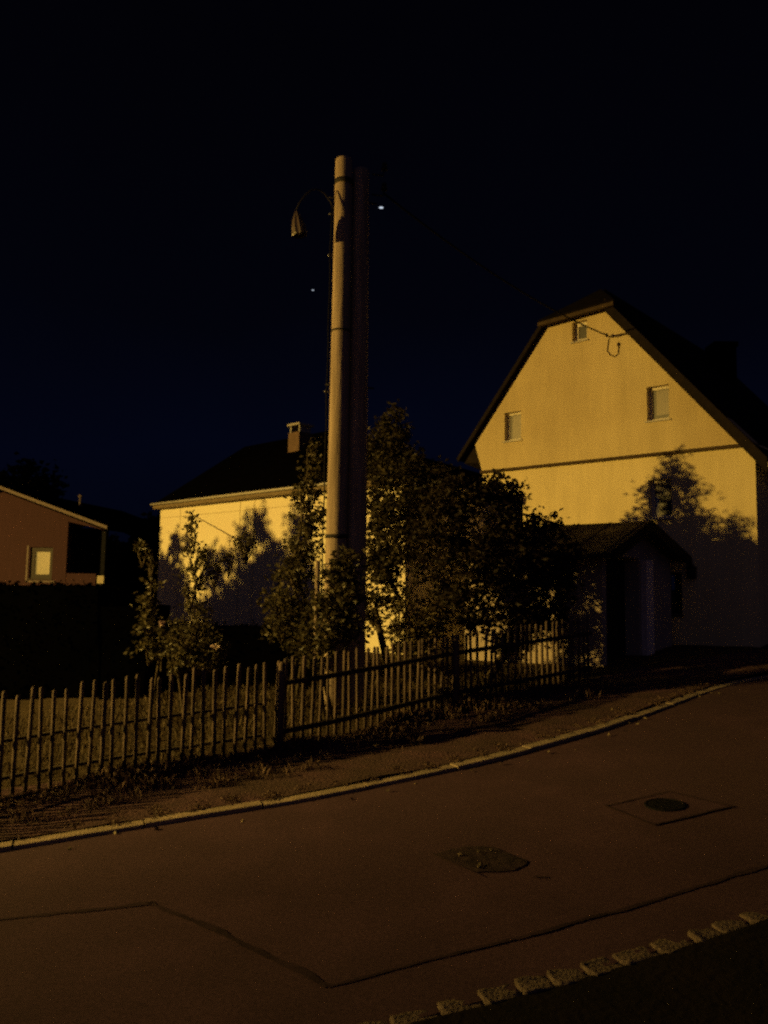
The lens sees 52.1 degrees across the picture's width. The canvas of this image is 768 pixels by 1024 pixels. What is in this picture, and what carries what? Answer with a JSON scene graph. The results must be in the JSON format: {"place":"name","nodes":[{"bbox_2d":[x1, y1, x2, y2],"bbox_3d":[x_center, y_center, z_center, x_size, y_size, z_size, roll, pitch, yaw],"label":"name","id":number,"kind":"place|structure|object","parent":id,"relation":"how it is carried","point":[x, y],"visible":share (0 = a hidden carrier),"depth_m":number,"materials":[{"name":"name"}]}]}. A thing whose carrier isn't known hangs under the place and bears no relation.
{"place":"outdoors","nodes":[
{"label":"outdoors","id":0,"kind":"place"},
{"bbox_2d":[0,677,767,1023],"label":"road","id":1,"kind":"structure","parent":0,"point":[344,887],"depth_m":4.59,"materials":[{"name":"grey asphalt"}]},
{"bbox_2d":[0,901,152,919],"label":"road seam","id":2,"kind":"object","parent":1,"relation":"on","point":[104,908],"visible":1,"depth_m":4.50,"materials":[{"name":"black asphalt"}]},
{"bbox_2d":[147,901,329,986],"bbox_3d":[-0.795,2.204,4.064,1.505,0.054,0.074,-4,-7,43],"label":"road seam","id":3,"kind":"object","parent":1,"relation":"on","point":[305,972],"visible":1,"depth_m":3.94,"materials":[{"name":"black asphalt"}]},
{"bbox_2d":[431,852,479,874],"bbox_3d":[0.440,2.174,4.865,0.017,0.009,0.481,4,-6,-33],"label":"road seam","id":4,"kind":"object","parent":1,"relation":"on","point":[456,863],"visible":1,"depth_m":4.87,"materials":[{"name":"black asphalt"}]},
{"bbox_2d":[437,999,483,1015],"bbox_3d":[0.328,2.121,3.330,0.221,0.070,0.135,2,-5,-15],"label":"granite sett","id":5,"kind":"object","parent":1,"relation":"on","point":[448,1006],"visible":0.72,"depth_m":3.32,"materials":[{"name":"grey stone"}]},
{"bbox_2d":[433,846,526,871],"bbox_3d":[0.619,2.175,4.935,0.371,0.037,0.549,5,-7,-35],"label":"road patch","id":6,"kind":"object","parent":1,"relation":"on","point":[495,859],"visible":1,"depth_m":4.91,"materials":[{"name":"grey asphalt"}]},
{"bbox_2d":[458,849,492,867],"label":"asphalt chips","id":7,"kind":"object","parent":6,"relation":"on","point":[480,863],"visible":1,"depth_m":4.98,"materials":[{"name":"grey asphalt"}]},
{"bbox_2d":[477,984,520,1005],"bbox_3d":[0.505,2.114,3.402,0.201,0.073,0.130,3,-6,-23],"label":"granite sett","id":8,"kind":"object","parent":1,"relation":"on","point":[487,996],"visible":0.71,"depth_m":3.39,"materials":[{"name":"grey stone"}]},
{"bbox_2d":[514,976,554,994],"bbox_3d":[0.666,2.107,3.457,0.181,0.075,0.134,2,-6,-16],"label":"granite sett","id":9,"kind":"object","parent":1,"relation":"on","point":[525,985],"visible":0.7,"depth_m":3.45,"materials":[{"name":"grey stone"}]},
{"bbox_2d":[327,865,767,986],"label":"road seam","id":10,"kind":"object","parent":1,"relation":"on","point":[596,915],"visible":1,"depth_m":4.01,"materials":[{"name":"black asphalt"}]},
{"bbox_2d":[546,969,588,985],"bbox_3d":[0.827,2.103,3.511,0.200,0.072,0.146,2,-6,-17],"label":"granite sett","id":11,"kind":"object","parent":1,"relation":"on","point":[559,977],"visible":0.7,"depth_m":3.51,"materials":[{"name":"grey stone"}]},
{"bbox_2d":[580,957,624,975],"bbox_3d":[0.995,2.098,3.578,0.199,0.071,0.140,3,-6,-24],"label":"granite sett","id":12,"kind":"object","parent":1,"relation":"on","point":[596,967],"visible":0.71,"depth_m":3.57,"materials":[{"name":"grey stone"}]},
{"bbox_2d":[612,946,660,965],"bbox_3d":[1.180,2.094,3.658,0.244,0.069,0.130,3,-6,-25],"label":"granite sett","id":13,"kind":"object","parent":1,"relation":"on","point":[628,957],"visible":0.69,"depth_m":3.65,"materials":[{"name":"grey stone"}]},
{"bbox_2d":[644,798,685,811],"bbox_3d":[2.056,2.153,5.743,0.292,0.059,0.291,1,-5,0],"label":"manhole cover","id":14,"kind":"object","parent":1,"relation":"on","point":[665,804],"visible":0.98,"depth_m":5.73,"materials":[{"name":"metal"}]},
{"bbox_2d":[605,791,732,824],"bbox_3d":[2.070,2.138,5.718,0.740,0.059,0.529,3,-6,-24],"label":"road seam","id":15,"kind":"object","parent":1,"relation":"on","point":[673,819],"visible":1,"depth_m":5.65,"materials":[{"name":"black asphalt"}]},
{"bbox_2d":[606,792,732,824],"bbox_3d":[2.066,2.144,5.721,0.731,0.058,0.509,3,-6,-23],"label":"road patch","id":16,"kind":"object","parent":1,"relation":"on","point":[637,808],"visible":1,"depth_m":5.67,"materials":[{"name":"grey asphalt"}]},
{"bbox_2d":[649,939,694,953],"bbox_3d":[1.384,2.087,3.740,0.239,0.069,0.149,3,-6,-25],"label":"granite sett","id":17,"kind":"object","parent":1,"relation":"on","point":[661,946],"visible":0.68,"depth_m":3.73,"materials":[{"name":"grey stone"}]},
{"bbox_2d":[687,928,721,942],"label":"granite sett","id":18,"kind":"object","parent":1,"relation":"on","point":[703,935],"visible":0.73,"depth_m":3.80,"materials":[{"name":"grey stone"}]},
{"bbox_2d":[711,920,748,933],"bbox_3d":[1.726,2.075,3.882,0.216,0.073,0.132,3,-6,-19],"label":"granite sett","id":19,"kind":"object","parent":1,"relation":"on","point":[722,927],"visible":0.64,"depth_m":3.88,"materials":[{"name":"grey stone"}]},
{"bbox_2d":[0,595,767,788],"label":"lawn","id":20,"kind":"structure","parent":0,"point":[674,653],"depth_m":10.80,"materials":[{"name":"green plant"}]},
{"bbox_2d":[0,579,130,699],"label":"hedge","id":21,"kind":"object","parent":20,"relation":"on","point":[50,637],"visible":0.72,"depth_m":12.60,"materials":[{"name":"green plant"}]},
{"bbox_2d":[96,600,175,699],"bbox_3d":[-4.013,2.276,12.589,1.143,1.717,1.116,1,-5,0],"label":"hedge","id":22,"kind":"object","parent":20,"relation":"on","point":[118,623],"visible":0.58,"depth_m":12.22,"materials":[{"name":"green plant"}]},
{"bbox_2d":[123,538,175,702],"bbox_3d":[-2.991,1.536,10.083,0.707,2.402,0.525,1,-5,0],"label":"garden shrub","id":23,"kind":"object","parent":20,"relation":"on","point":[151,641],"visible":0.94,"depth_m":10.06,"materials":[{"name":"green plant"}]},
{"bbox_2d":[153,510,257,729],"bbox_3d":[-2.156,1.309,9.450,1.147,2.709,0.842,-2,-6,25],"label":"young tree","id":24,"kind":"object","parent":20,"relation":"on","point":[190,642],"visible":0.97,"depth_m":9.51,"materials":[{"name":"green plant"}]},
{"bbox_2d":[155,620,321,693],"bbox_3d":[-2.131,2.428,12.564,3.449,1.453,1.010,0,-5,11],"label":"hedge","id":25,"kind":"object","parent":20,"relation":"on","point":[248,649],"visible":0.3,"depth_m":12.27,"materials":[{"name":"green plant"}]},
{"bbox_2d":[256,436,326,697],"bbox_3d":[-1.276,0.781,11.563,1.193,3.914,0.923,1,-5,0],"label":"garden shrub","id":26,"kind":"object","parent":20,"relation":"on","point":[282,604],"visible":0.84,"depth_m":11.50,"materials":[{"name":"green plant"}]},
{"bbox_2d":[286,544,374,719],"bbox_3d":[-0.664,1.472,9.609,1.094,2.207,0.826,-1,-6,23],"label":"garden shrub","id":27,"kind":"object","parent":20,"relation":"on","point":[337,613],"visible":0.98,"depth_m":9.58,"materials":[{"name":"green plant"}]},
{"bbox_2d":[313,155,387,709],"bbox_3d":[-0.462,-1.039,10.685,0.933,7.922,0.313,2,-6,-17],"label":"utility pole","id":28,"kind":"object","parent":20,"relation":"on","point":[346,519],"visible":0.85,"depth_m":10.63,"materials":[{"name":"grey wood"}]},
{"bbox_2d":[292,189,333,238],"bbox_3d":[-0.942,-4.079,10.696,0.626,0.755,0.202,3,-6,-22],"label":"street lamp","id":29,"kind":"object","parent":28,"relation":"attached to","point":[299,231],"visible":1,"depth_m":10.57,"materials":[{"name":"metal"}]},
{"bbox_2d":[384,193,606,334],"bbox_3d":[2.289,-4.042,13.626,0.028,0.419,6.853,-4,-7,42],"label":"service cable","id":30,"kind":"object","parent":28,"relation":"attached to","point":[430,229],"visible":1,"depth_m":12.88,"materials":[{"name":"black rubber"}]},
{"bbox_2d":[366,398,458,677],"bbox_3d":[0.411,0.447,12.979,2.018,4.629,1.946,6,-7,-41],"label":"garden tree","id":31,"kind":"object","parent":20,"relation":"on","point":[384,514],"visible":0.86,"depth_m":12.79,"materials":[{"name":"green plant"}]},
{"bbox_2d":[377,600,455,690],"bbox_3d":[0.446,1.929,11.058,1.131,1.385,0.648,1,-5,0],"label":"garden shrub","id":32,"kind":"object","parent":20,"relation":"on","point":[395,628],"visible":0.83,"depth_m":11.05,"materials":[{"name":"green plant"}]},
{"bbox_2d":[400,466,588,683],"bbox_3d":[1.540,0.955,11.714,2.513,3.317,2.210,-3,-7,37],"label":"spreading shrub","id":33,"kind":"object","parent":20,"relation":"on","point":[547,567],"visible":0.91,"depth_m":11.60,"materials":[{"name":"green plant"}]},
{"bbox_2d":[530,598,582,675],"bbox_3d":[2.595,1.901,11.916,0.814,1.266,0.582,1,-5,0],"label":"garden shrub","id":34,"kind":"object","parent":20,"relation":"on","point":[567,630],"visible":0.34,"depth_m":11.85,"materials":[{"name":"green plant"}]},
{"bbox_2d":[456,520,691,666],"bbox_3d":[3.502,1.598,14.478,3.129,2.759,3.314,-4,-7,42],"label":"entrance porch","id":35,"kind":"object","parent":20,"relation":"on","point":[623,603],"visible":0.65,"depth_m":13.63,"materials":[{"name":"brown wood"}]},
{"bbox_2d":[606,559,625,660],"bbox_3d":[3.854,1.690,13.375,0.121,1.782,1.176,-4,-7,42],"label":"door","id":36,"kind":"structure","parent":35,"relation":"in","point":[615,572],"depth_m":13.53,"materials":[{"name":"brown wood"}]},
{"bbox_2d":[0,590,767,849],"bbox_3d":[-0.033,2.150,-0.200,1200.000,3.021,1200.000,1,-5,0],"label":"ground","id":37,"kind":"structure","parent":0,"point":[389,775],"depth_m":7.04,"materials":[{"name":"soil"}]},
{"bbox_2d":[0,840,12,851],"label":"kerbstone","id":38,"kind":"object","parent":37,"relation":"on","point":[5,846],"visible":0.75,"depth_m":5.60,"materials":[{"name":"concrete"}]},
{"bbox_2d":[0,451,69,497],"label":"background tree","id":39,"kind":"object","parent":37,"relation":"on","point":[23,481],"visible":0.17,"depth_m":35.78,"materials":[{"name":"green plant"}]},
{"bbox_2d":[13,820,142,849],"bbox_3d":[-2.250,2.427,5.811,0.888,0.179,0.126,3,-6,-21],"label":"kerbstone","id":40,"kind":"object","parent":37,"relation":"on","point":[68,836],"visible":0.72,"depth_m":5.78,"materials":[{"name":"concrete"}]},
{"bbox_2d":[0,486,159,585],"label":"brown bungalow","id":41,"kind":"object","parent":37,"relation":"on","point":[45,539],"visible":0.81,"depth_m":24.40,"materials":[{"name":"brown paint"}]},
{"bbox_2d":[25,546,53,582],"bbox_3d":[-10.583,1.612,24.296,0.953,1.134,0.218,0,-5,8],"label":"window","id":42,"kind":"structure","parent":41,"relation":"in","point":[42,557],"depth_m":24.36,"materials":[{"name":"white glass"}]},
{"bbox_2d":[111,510,160,605],"bbox_3d":[-9.872,2.229,32.848,3.046,5.009,2.927,-2,-6,26],"label":"background tree","id":43,"kind":"object","parent":37,"relation":"on","point":[130,571],"visible":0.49,"depth_m":32.23,"materials":[{"name":"green plant"}]},
{"bbox_2d":[144,801,261,827],"bbox_3d":[-1.407,2.397,6.131,0.887,0.185,0.126,3,-6,-20],"label":"kerbstone","id":44,"kind":"object","parent":37,"relation":"on","point":[203,813],"visible":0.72,"depth_m":6.10,"materials":[{"name":"concrete"}]},
{"bbox_2d":[0,616,591,795],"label":"picket fence","id":45,"kind":"object","parent":37,"relation":"on","point":[281,729],"visible":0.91,"depth_m":8.21,"materials":[{"name":"brown wood"}]},
{"bbox_2d":[261,783,366,808],"bbox_3d":[-0.571,2.373,6.457,0.886,0.178,0.139,3,-6,-24],"label":"kerbstone","id":46,"kind":"object","parent":37,"relation":"on","point":[305,797],"visible":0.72,"depth_m":6.42,"materials":[{"name":"concrete"}]},
{"bbox_2d":[150,422,487,653],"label":"cream house","id":47,"kind":"structure","parent":37,"relation":"on","point":[240,492],"depth_m":20.43,"materials":[{"name":"beige paint"}]},
{"bbox_2d":[275,569,288,595],"bbox_3d":[-2.402,1.679,18.789,0.636,0.669,0.225,-4,-7,45],"label":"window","id":48,"kind":"structure","parent":47,"relation":"in","point":[279,576],"depth_m":18.94,"materials":[{"name":"white glass"}]},
{"bbox_2d":[360,1021,387,1023],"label":"granite sett","id":49,"kind":"object","parent":37,"relation":"on","point":[381,1022],"visible":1,"depth_m":3.24,"materials":[{"name":"grey stone"}]},
{"bbox_2d":[0,667,767,838],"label":"verge weeds","id":50,"kind":"object","parent":37,"relation":"on","point":[152,771],"visible":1,"depth_m":7.67,"materials":[{"name":"green plant"}]},
{"bbox_2d":[362,764,455,788],"bbox_3d":[0.226,2.353,6.870,0.886,0.178,0.132,4,-6,-28],"label":"kerbstone","id":51,"kind":"object","parent":37,"relation":"on","point":[419,774],"visible":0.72,"depth_m":6.83,"materials":[{"name":"concrete"}]},
{"bbox_2d":[389,1010,439,1023],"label":"granite sett","id":52,"kind":"object","parent":37,"relation":"on","point":[407,1017],"visible":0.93,"depth_m":3.26,"materials":[{"name":"grey stone"}]},
{"bbox_2d":[450,747,530,770],"bbox_3d":[1.004,2.333,7.319,0.886,0.184,0.134,4,-6,-33],"label":"kerbstone","id":53,"kind":"object","parent":37,"relation":"on","point":[485,759],"visible":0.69,"depth_m":7.27,"materials":[{"name":"concrete"}]},
{"bbox_2d":[522,730,589,751],"bbox_3d":[1.727,2.324,7.849,0.885,0.186,0.133,5,-7,-37],"label":"kerbstone","id":54,"kind":"object","parent":37,"relation":"on","point":[557,740],"visible":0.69,"depth_m":7.81,"materials":[{"name":"concrete"}]},
{"bbox_2d":[582,715,635,734],"bbox_3d":[2.415,2.324,8.422,0.886,0.177,0.132,6,-7,-42],"label":"kerbstone","id":55,"kind":"object","parent":37,"relation":"on","point":[616,722],"visible":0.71,"depth_m":8.38,"materials":[{"name":"concrete"}]},
{"bbox_2d":[456,289,767,646],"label":"gable house","id":56,"kind":"structure","parent":37,"relation":"on","point":[632,414],"depth_m":15.87,"materials":[{"name":"plaster"},{"name":"slate"},{"name":"wood"}]},
{"bbox_2d":[502,412,521,442],"bbox_3d":[2.961,-1.921,17.753,0.497,0.705,0.268,-4,-7,42],"label":"window","id":57,"kind":"structure","parent":56,"relation":"in","point":[514,419],"depth_m":17.88,"materials":[{"name":"white glass"}]},
{"bbox_2d":[515,495,522,522],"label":"window","id":58,"kind":"structure","parent":56,"relation":"in","point":[519,510],"depth_m":18.25,"materials":[{"name":"white glass"}]},
{"bbox_2d":[570,322,587,343],"bbox_3d":[4.401,-3.835,16.986,0.547,0.635,0.775,-4,-7,42],"label":"window","id":59,"kind":"structure","parent":56,"relation":"in","point":[577,326],"depth_m":16.91,"materials":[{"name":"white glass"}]},
{"bbox_2d":[645,386,670,422],"bbox_3d":[5.615,-2.121,15.691,0.647,0.881,0.775,-4,-7,42],"label":"window","id":60,"kind":"structure","parent":56,"relation":"in","point":[659,397],"depth_m":15.63,"materials":[{"name":"white glass"}]},
{"bbox_2d":[646,479,673,519],"bbox_3d":[5.611,-0.236,15.541,0.664,0.956,0.785,-4,-7,42],"label":"window","id":61,"kind":"structure","parent":56,"relation":"in","point":[661,488],"depth_m":15.53,"materials":[{"name":"white glass"}]},
{"bbox_2d":[671,572,683,616],"bbox_3d":[5.753,1.577,15.218,0.529,0.997,0.785,-4,-7,42],"label":"window","id":62,"kind":"structure","parent":56,"relation":"in","point":[678,576],"depth_m":15.60,"materials":[{"name":"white glass"}]},
{"bbox_2d":[628,703,672,719],"bbox_3d":[3.069,2.332,9.040,0.886,0.164,0.127,6,-7,-45],"label":"kerbstone","id":63,"kind":"object","parent":37,"relation":"on","point":[647,712],"visible":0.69,"depth_m":9.01,"materials":[{"name":"concrete"}]},
{"bbox_2d":[664,691,704,705],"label":"kerbstone","id":64,"kind":"object","parent":37,"relation":"on","point":[681,699],"visible":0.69,"depth_m":9.62,"materials":[{"name":"concrete"}]},
{"bbox_2d":[698,682,736,692],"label":"kerbstone","id":65,"kind":"object","parent":37,"relation":"on","point":[713,688],"visible":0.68,"depth_m":10.29,"materials":[{"name":"concrete"}]},
{"bbox_2d":[730,675,767,683],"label":"kerbstone","id":66,"kind":"object","parent":37,"relation":"on","point":[749,679],"visible":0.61,"depth_m":10.79,"materials":[{"name":"concrete"}]},
{"bbox_2d":[739,912,767,924],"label":"granite sett","id":67,"kind":"object","parent":37,"relation":"on","point":[752,917],"visible":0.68,"depth_m":3.95,"materials":[{"name":"grey stone"}]},
{"bbox_2d":[0,0,767,589],"label":"sky","id":68,"kind":"structure","parent":0,"point":[162,319],"materials":[{"name":"blue"}]},
{"bbox_2d":[36,657,762,849],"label":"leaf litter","id":69,"kind":"object","parent":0,"point":[70,848],"visible":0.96,"depth_m":7.41,"materials":[{"name":"brown plant"}]},
{"bbox_2d":[410,918,767,1023],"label":"ground bank","id":70,"kind":"structure","parent":0,"point":[721,979],"depth_m":3.33,"materials":[{"name":"soil"}]}
]}

